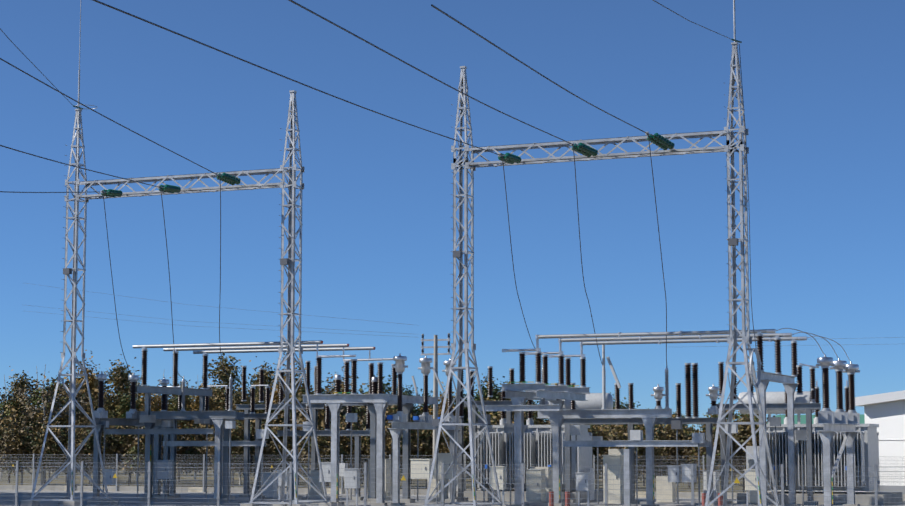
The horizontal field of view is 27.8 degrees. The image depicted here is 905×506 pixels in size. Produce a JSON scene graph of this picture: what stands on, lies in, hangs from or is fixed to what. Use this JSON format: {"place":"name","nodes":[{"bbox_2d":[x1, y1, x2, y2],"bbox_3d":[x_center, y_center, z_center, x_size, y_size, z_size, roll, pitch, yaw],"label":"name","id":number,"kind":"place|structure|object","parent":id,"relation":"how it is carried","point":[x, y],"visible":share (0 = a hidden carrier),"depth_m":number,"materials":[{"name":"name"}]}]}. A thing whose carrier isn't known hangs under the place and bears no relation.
{"place":"outdoors","nodes":[
{"label":"outdoors","id":0,"kind":"place"},
{"bbox_2d":[0,461,769,492],"bbox_3d":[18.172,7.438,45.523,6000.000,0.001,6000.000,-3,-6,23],"label":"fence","id":1,"kind":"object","parent":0,"point":[302,484],"depth_m":132.24,"materials":[{"name":"grey metal"}]},
{"bbox_2d":[0,376,18,477],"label":"tree","id":2,"kind":"object","parent":1,"relation":"on","point":[2,400],"visible":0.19,"depth_m":142.63,"materials":[{"name":"green plant"}]},
{"bbox_2d":[0,390,27,482],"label":"tree","id":3,"kind":"object","parent":1,"relation":"on","point":[14,403],"visible":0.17,"depth_m":122.94,"materials":[{"name":"green plant"}]},
{"bbox_2d":[0,405,33,473],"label":"shrub","id":4,"kind":"object","parent":1,"relation":"on","point":[6,421],"visible":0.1,"depth_m":120.11,"materials":[{"name":"green plant"}]},
{"bbox_2d":[0,366,37,473],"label":"tree","id":5,"kind":"object","parent":1,"relation":"on","point":[20,383],"visible":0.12,"depth_m":165.02,"materials":[{"name":"green plant"}]},
{"bbox_2d":[0,415,55,484],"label":"shrub","id":6,"kind":"object","parent":1,"relation":"on","point":[15,438],"visible":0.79,"depth_m":114.43,"materials":[{"name":"green plant"}]},
{"bbox_2d":[15,366,59,477],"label":"tree","id":7,"kind":"object","parent":1,"relation":"on","point":[29,392],"visible":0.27,"depth_m":133.82,"materials":[{"name":"green plant"}]},
{"bbox_2d":[4,364,75,484],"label":"tree","id":8,"kind":"object","parent":1,"relation":"on","point":[45,410],"visible":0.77,"depth_m":118.77,"materials":[{"name":"green plant"}]},
{"bbox_2d":[32,375,63,392],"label":"tree","id":9,"kind":"object","parent":1,"relation":"on","point":[54,382],"depth_m":169.74,"materials":[{"name":"green plant"}]},
{"bbox_2d":[25,420,76,484],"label":"shrub","id":10,"kind":"object","parent":1,"relation":"on","point":[52,446],"visible":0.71,"depth_m":113.69,"materials":[{"name":"green plant"}]},
{"bbox_2d":[21,377,81,482],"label":"tree","id":11,"kind":"object","parent":1,"relation":"on","point":[62,420],"visible":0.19,"depth_m":122.92,"materials":[{"name":"green plant"}]},
{"bbox_2d":[24,376,106,482],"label":"tree","id":12,"kind":"object","parent":1,"relation":"on","point":[78,396],"visible":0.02,"depth_m":128.14,"materials":[{"name":"green plant"}]},
{"bbox_2d":[48,382,97,482],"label":"tree","id":13,"kind":"object","parent":1,"relation":"on","point":[82,404],"visible":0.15,"depth_m":125.00,"materials":[{"name":"green plant"}]},
{"bbox_2d":[63,350,112,479],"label":"tree","id":14,"kind":"object","parent":1,"relation":"on","point":[91,381],"visible":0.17,"depth_m":137.19,"materials":[{"name":"green plant"}]},
{"bbox_2d":[57,416,120,485],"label":"shrub","id":15,"kind":"object","parent":1,"relation":"on","point":[87,450],"visible":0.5,"depth_m":112.69,"materials":[{"name":"green plant"}]},
{"bbox_2d":[76,396,109,481],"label":"tree","id":16,"kind":"object","parent":1,"relation":"on","point":[95,408],"visible":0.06,"depth_m":124.72,"materials":[{"name":"green plant"}]},
{"bbox_2d":[75,414,117,473],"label":"shrub","id":17,"kind":"object","parent":1,"relation":"on","point":[101,436],"visible":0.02,"depth_m":115.62,"materials":[{"name":"green plant"}]},
{"bbox_2d":[91,371,110,396],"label":"tree","id":18,"kind":"object","parent":1,"relation":"on","point":[104,385],"depth_m":155.70,"materials":[{"name":"green plant"}]},
{"bbox_2d":[89,354,141,468],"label":"tree","id":19,"kind":"object","parent":1,"relation":"on","point":[120,381],"visible":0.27,"depth_m":134.16,"materials":[{"name":"green plant"}]},
{"bbox_2d":[105,425,144,485],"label":"shrub","id":20,"kind":"object","parent":1,"relation":"on","point":[120,441],"visible":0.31,"depth_m":115.07,"materials":[{"name":"green plant"}]},
{"bbox_2d":[108,387,144,482],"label":"tree","id":21,"kind":"object","parent":1,"relation":"on","point":[123,404],"visible":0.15,"depth_m":123.83,"materials":[{"name":"green plant"}]},
{"bbox_2d":[115,370,144,473],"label":"tree","id":22,"kind":"object","parent":1,"relation":"on","point":[140,378],"visible":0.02,"depth_m":161.07,"materials":[{"name":"green plant"}]},
{"bbox_2d":[118,408,193,474],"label":"tree","id":23,"kind":"object","parent":1,"relation":"on","point":[133,453],"visible":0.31,"depth_m":111.49,"materials":[{"name":"green plant"}]},
{"bbox_2d":[135,379,186,465],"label":"tree","id":24,"kind":"object","parent":1,"relation":"on","point":[156,404],"visible":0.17,"depth_m":119.58,"materials":[{"name":"green plant"}]},
{"bbox_2d":[142,374,181,479],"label":"tree","id":25,"kind":"object","parent":1,"relation":"on","point":[167,395],"visible":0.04,"depth_m":130.68,"materials":[{"name":"green plant"}]},
{"bbox_2d":[168,374,190,473],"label":"tree","id":26,"kind":"object","parent":1,"relation":"on","point":[180,385],"depth_m":160.92,"materials":[{"name":"green plant"}]},
{"bbox_2d":[168,395,194,481],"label":"tree","id":27,"kind":"object","parent":1,"relation":"on","point":[175,401],"visible":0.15,"depth_m":122.34,"materials":[{"name":"green plant"}]},
{"bbox_2d":[176,420,214,475],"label":"shrub","id":28,"kind":"object","parent":1,"relation":"on","point":[194,453],"visible":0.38,"depth_m":112.60,"materials":[{"name":"green plant"}]},
{"bbox_2d":[177,376,224,483],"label":"tree","id":29,"kind":"object","parent":1,"relation":"on","point":[196,404],"visible":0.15,"depth_m":120.37,"materials":[{"name":"green plant"}]},
{"bbox_2d":[202,353,259,481],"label":"tree","id":30,"kind":"object","parent":1,"relation":"on","point":[222,376],"visible":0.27,"depth_m":127.21,"materials":[{"name":"green plant"}]},
{"bbox_2d":[198,410,263,486],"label":"tree","id":31,"kind":"object","parent":1,"relation":"on","point":[237,433],"visible":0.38,"depth_m":106.49,"materials":[{"name":"green plant"}]},
{"bbox_2d":[216,383,263,484],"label":"tree","id":32,"kind":"object","parent":1,"relation":"on","point":[237,398],"visible":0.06,"depth_m":115.50,"materials":[{"name":"green plant"}]},
{"bbox_2d":[239,356,279,412],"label":"tree","id":33,"kind":"object","parent":1,"relation":"on","point":[267,375],"visible":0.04,"depth_m":138.56,"materials":[{"name":"green plant"}]},
{"bbox_2d":[240,412,283,477],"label":"shrub","id":34,"kind":"object","parent":1,"relation":"on","point":[265,460],"visible":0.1,"depth_m":108.16,"materials":[{"name":"green plant"}]},
{"bbox_2d":[253,387,279,429],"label":"tree","id":35,"kind":"object","parent":1,"relation":"on","point":[256,400],"visible":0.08,"depth_m":116.93,"materials":[{"name":"green plant"}]},
{"bbox_2d":[261,414,317,477],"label":"shrub","id":36,"kind":"object","parent":1,"relation":"on","point":[272,450],"visible":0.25,"depth_m":107.10,"materials":[{"name":"green plant"}]},
{"bbox_2d":[268,352,312,469],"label":"tree","id":37,"kind":"object","parent":1,"relation":"on","point":[276,397],"visible":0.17,"depth_m":133.11,"materials":[{"name":"green plant"}]},
{"bbox_2d":[277,389,304,484],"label":"tree","id":38,"kind":"object","parent":1,"relation":"on","point":[290,416],"depth_m":116.65,"materials":[{"name":"green plant"}]},
{"bbox_2d":[286,417,363,477],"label":"shrub","id":39,"kind":"object","parent":1,"relation":"on","point":[324,444],"visible":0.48,"depth_m":104.42,"materials":[{"name":"green plant"}]},
{"bbox_2d":[278,373,377,485],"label":"tree","id":40,"kind":"object","parent":1,"relation":"on","point":[321,414],"visible":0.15,"depth_m":115.52,"materials":[{"name":"green plant"}]},
{"bbox_2d":[322,366,358,393],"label":"tree","id":41,"kind":"object","parent":1,"relation":"on","point":[333,385],"visible":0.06,"depth_m":131.91,"materials":[{"name":"green plant"}]},
{"bbox_2d":[324,415,367,487],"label":"shrub","id":42,"kind":"object","parent":1,"relation":"on","point":[346,438],"visible":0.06,"depth_m":107.71,"materials":[{"name":"green plant"}]},
{"bbox_2d":[353,406,366,483],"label":"tree","id":43,"kind":"object","parent":1,"relation":"on","point":[360,417],"depth_m":116.96,"materials":[{"name":"green plant"}]},
{"bbox_2d":[344,374,397,416],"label":"tree","id":44,"kind":"object","parent":1,"relation":"on","point":[386,389],"depth_m":126.99,"materials":[{"name":"green plant"}]},
{"bbox_2d":[347,423,401,475],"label":"shrub","id":45,"kind":"object","parent":1,"relation":"on","point":[365,442],"visible":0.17,"depth_m":105.80,"materials":[{"name":"green plant"}]},
{"bbox_2d":[344,392,421,440],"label":"tree","id":46,"kind":"object","parent":1,"relation":"on","point":[391,411],"depth_m":111.54,"materials":[{"name":"green plant"}]},
{"bbox_2d":[365,411,439,474],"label":"tree","id":47,"kind":"object","parent":1,"relation":"on","point":[425,448],"visible":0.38,"depth_m":104.92,"materials":[{"name":"green plant"}]},
{"bbox_2d":[388,385,422,420],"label":"tree","id":48,"kind":"object","parent":1,"relation":"on","point":[405,392],"visible":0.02,"depth_m":131.59,"materials":[{"name":"green plant"}]},
{"bbox_2d":[415,390,432,430],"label":"tree","id":49,"kind":"object","parent":1,"relation":"on","point":[421,410],"visible":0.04,"depth_m":151.78,"materials":[{"name":"green plant"}]},
{"bbox_2d":[410,429,445,488],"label":"shrub","id":50,"kind":"object","parent":1,"relation":"on","point":[430,436],"visible":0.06,"depth_m":106.55,"materials":[{"name":"green plant"}]},
{"bbox_2d":[421,333,450,454],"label":"distribution pole","id":51,"kind":"object","parent":1,"relation":"on","point":[435,381],"visible":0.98,"depth_m":89.80,"materials":[{"name":"metal"}]},
{"bbox_2d":[420,381,456,436],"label":"tree","id":52,"kind":"object","parent":1,"relation":"on","point":[440,405],"visible":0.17,"depth_m":125.16,"materials":[{"name":"green plant"}]},
{"bbox_2d":[428,426,470,475],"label":"shrub","id":53,"kind":"object","parent":1,"relation":"on","point":[443,448],"visible":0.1,"depth_m":104.61,"materials":[{"name":"green plant"}]},
{"bbox_2d":[0,461,904,505],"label":"fence","id":54,"kind":"object","parent":1,"relation":"on","point":[366,491],"visible":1,"depth_m":53.38,"materials":[{"name":"silver metal"}]},
{"bbox_2d":[454,389,487,426],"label":"tree","id":55,"kind":"object","parent":1,"relation":"on","point":[465,409],"visible":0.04,"depth_m":125.54,"materials":[{"name":"green plant"}]},
{"bbox_2d":[465,372,513,424],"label":"tree","id":56,"kind":"object","parent":1,"relation":"on","point":[495,393],"visible":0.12,"depth_m":128.78,"materials":[{"name":"green plant"}]},
{"bbox_2d":[486,400,546,424],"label":"tree","id":57,"kind":"object","parent":1,"relation":"on","point":[536,419],"depth_m":110.84,"materials":[{"name":"green plant"}]},
{"bbox_2d":[496,381,548,424],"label":"tree","id":58,"kind":"object","parent":1,"relation":"on","point":[508,399],"visible":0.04,"depth_m":119.91,"materials":[{"name":"green plant"}]},
{"bbox_2d":[524,412,549,424],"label":"tree","id":59,"kind":"object","parent":1,"relation":"on","point":[547,421],"depth_m":111.68,"materials":[{"name":"green plant"}]},
{"bbox_2d":[588,424,623,489],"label":"shrub","id":60,"kind":"object","parent":1,"relation":"on","point":[594,433],"visible":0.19,"depth_m":100.81,"materials":[{"name":"green plant"}]},
{"bbox_2d":[588,392,627,481],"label":"tree","id":61,"kind":"object","parent":1,"relation":"on","point":[611,424],"depth_m":126.84,"materials":[{"name":"green plant"}]},
{"bbox_2d":[591,425,640,474],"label":"tree","id":62,"kind":"object","parent":1,"relation":"on","point":[615,429],"depth_m":107.00,"materials":[{"name":"green plant"}]},
{"bbox_2d":[599,424,665,480],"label":"shrub","id":63,"kind":"object","parent":1,"relation":"on","point":[618,435],"visible":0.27,"depth_m":97.47,"materials":[{"name":"green plant"}]},
{"bbox_2d":[613,397,657,438],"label":"tree","id":64,"kind":"object","parent":1,"relation":"on","point":[627,407],"visible":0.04,"depth_m":126.98,"materials":[{"name":"green plant"}]},
{"bbox_2d":[640,414,698,479],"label":"shrub","id":65,"kind":"object","parent":1,"relation":"on","point":[668,433],"visible":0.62,"depth_m":98.94,"materials":[{"name":"green plant"}]},
{"bbox_2d":[659,412,687,482],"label":"tree","id":66,"kind":"object","parent":1,"relation":"on","point":[674,415],"visible":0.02,"depth_m":121.43,"materials":[{"name":"green plant"}]},
{"bbox_2d":[686,426,695,487],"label":"tree","id":67,"kind":"object","parent":1,"relation":"on","point":[693,430],"visible":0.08,"depth_m":105.58,"materials":[{"name":"green plant"}]},
{"bbox_2d":[683,418,745,483],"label":"shrub","id":68,"kind":"object","parent":1,"relation":"on","point":[694,454],"visible":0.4,"depth_m":95.82,"materials":[{"name":"green plant"}]},
{"bbox_2d":[697,398,738,433],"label":"tree","id":69,"kind":"object","parent":1,"relation":"on","point":[714,415],"visible":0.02,"depth_m":125.44,"materials":[{"name":"green plant"}]},
{"bbox_2d":[710,410,767,492],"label":"tree","id":70,"kind":"object","parent":1,"relation":"on","point":[745,434],"visible":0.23,"depth_m":98.50,"materials":[{"name":"green plant"}]},
{"bbox_2d":[735,413,758,421],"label":"tree","id":71,"kind":"object","parent":1,"relation":"on","point":[748,416],"visible":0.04,"depth_m":120.10,"materials":[{"name":"green plant"}]},
{"bbox_2d":[767,414,864,491],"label":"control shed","id":72,"kind":"structure","parent":1,"relation":"on","point":[803,419],"depth_m":89.21,"materials":[{"name":"white paint"}]},
{"bbox_2d":[0,490,904,505],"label":"gravel yard","id":73,"kind":"structure","parent":0,"point":[186,497],"depth_m":75.93,"materials":[{"name":"grey gravel"}]},
{"bbox_2d":[21,2,117,505],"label":"gantry tower","id":74,"kind":"structure","parent":73,"relation":"on","point":[71,403],"depth_m":70.20,"materials":[{"name":"metal"}]},
{"bbox_2d":[79,168,288,199],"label":"gantry beam","id":75,"kind":"structure","parent":74,"relation":"attached to","point":[249,173],"depth_m":68.83,"materials":[{"name":"metal"}]},
{"bbox_2d":[59,104,761,503],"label":"gantry fittings","id":76,"kind":"object","parent":74,"relation":"attached to","point":[451,274],"visible":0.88,"depth_m":64.24,"materials":[{"name":"metal"}]},
{"bbox_2d":[87,347,278,502],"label":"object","id":77,"kind":"object","parent":73,"relation":"on","point":[148,419],"visible":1,"depth_m":75.22,"materials":[{"name":"metal"}]},
{"bbox_2d":[240,90,336,505],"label":"gantry tower","id":78,"kind":"structure","parent":73,"relation":"on","point":[291,260],"depth_m":66.59,"materials":[{"name":"metal"}]},
{"bbox_2d":[276,344,461,505],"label":"electrical switchgear","id":79,"kind":"object","parent":73,"relation":"on","point":[374,402],"visible":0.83,"depth_m":69.91,"materials":[{"name":"metal"}]},
{"bbox_2d":[0,454,904,499],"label":"fence","id":80,"kind":"object","parent":73,"relation":"on","point":[60,487],"visible":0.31,"depth_m":88.99,"materials":[{"name":"silver metal"}]},
{"bbox_2d":[419,66,509,505],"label":"gantry tower","id":81,"kind":"structure","parent":73,"relation":"on","point":[463,88],"depth_m":63.98,"materials":[{"name":"metal"}]},
{"bbox_2d":[101,413,904,505],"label":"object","id":82,"kind":"object","parent":73,"relation":"on","point":[698,438],"visible":0.73,"depth_m":69.74,"materials":[{"name":"metal"}]},
{"bbox_2d":[263,449,759,502],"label":"electrical cabinet","id":83,"kind":"object","parent":73,"relation":"on","point":[666,487],"visible":0.33,"depth_m":74.19,"materials":[{"name":"grey metal"}]},
{"bbox_2d":[235,361,832,505],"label":"bay equipment","id":84,"kind":"object","parent":73,"relation":"on","point":[750,474],"visible":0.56,"depth_m":72.12,"materials":[{"name":"metal"}]},
{"bbox_2d":[456,391,612,501],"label":"power transformer","id":85,"kind":"object","parent":73,"relation":"on","point":[538,445],"visible":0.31,"depth_m":75.64,"materials":[{"name":"grey paint"}]},
{"bbox_2d":[477,345,722,505],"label":"electrical switchgear","id":86,"kind":"object","parent":73,"relation":"on","point":[521,393],"visible":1,"depth_m":67.53,"materials":[{"name":"metal"}]},
{"bbox_2d":[133,329,806,354],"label":"busbars","id":87,"kind":"object","parent":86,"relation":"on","point":[627,338],"visible":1,"depth_m":69.35,"materials":[{"name":"metal"}]},
{"bbox_2d":[705,0,779,505],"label":"gantry tower","id":88,"kind":"structure","parent":73,"relation":"on","point":[733,241],"depth_m":60.16,"materials":[{"name":"metal"}]},
{"bbox_2d":[469,130,729,167],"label":"gantry beam","id":89,"kind":"structure","parent":88,"relation":"attached to","point":[626,154],"depth_m":62.45,"materials":[{"name":"metal"}]},
{"bbox_2d":[0,0,741,377],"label":"power lines","id":90,"kind":"object","parent":89,"relation":"attached to","point":[662,142],"visible":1,"depth_m":60.54,"materials":[{"name":"grey metal"}]},
{"bbox_2d":[739,44,760,387],"bbox_3d":[9.722,-1.272,60.221,0.421,11.418,1.304,-3,-6,23],"label":"cable","id":91,"kind":"object","parent":88,"relation":"attached to","point":[755,350],"visible":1,"depth_m":60.10,"materials":[{"name":"metal"}]},
{"bbox_2d":[755,328,861,505],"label":"voltage transformer equipment","id":92,"kind":"object","parent":73,"relation":"on","point":[839,419],"visible":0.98,"depth_m":65.06,"materials":[{"name":"metal"}]},
{"bbox_2d":[737,380,902,504],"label":"power transformer","id":93,"kind":"object","parent":73,"relation":"on","point":[866,448],"visible":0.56,"depth_m":71.91,"materials":[{"name":"grey paint"}]},
{"bbox_2d":[0,0,904,432],"label":"sky","id":94,"kind":"structure","parent":0,"point":[823,82],"materials":[{"name":"blue"}]},
{"bbox_2d":[27,283,897,346],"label":"distant power line","id":95,"kind":"object","parent":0,"point":[365,320],"visible":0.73,"depth_m":333.12,"materials":[{"name":"grey metal"}]},
{"bbox_2d":[855,390,904,493],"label":"hall building","id":96,"kind":"structure","parent":0,"point":[885,412],"depth_m":80.68,"materials":[{"name":"white paint"}]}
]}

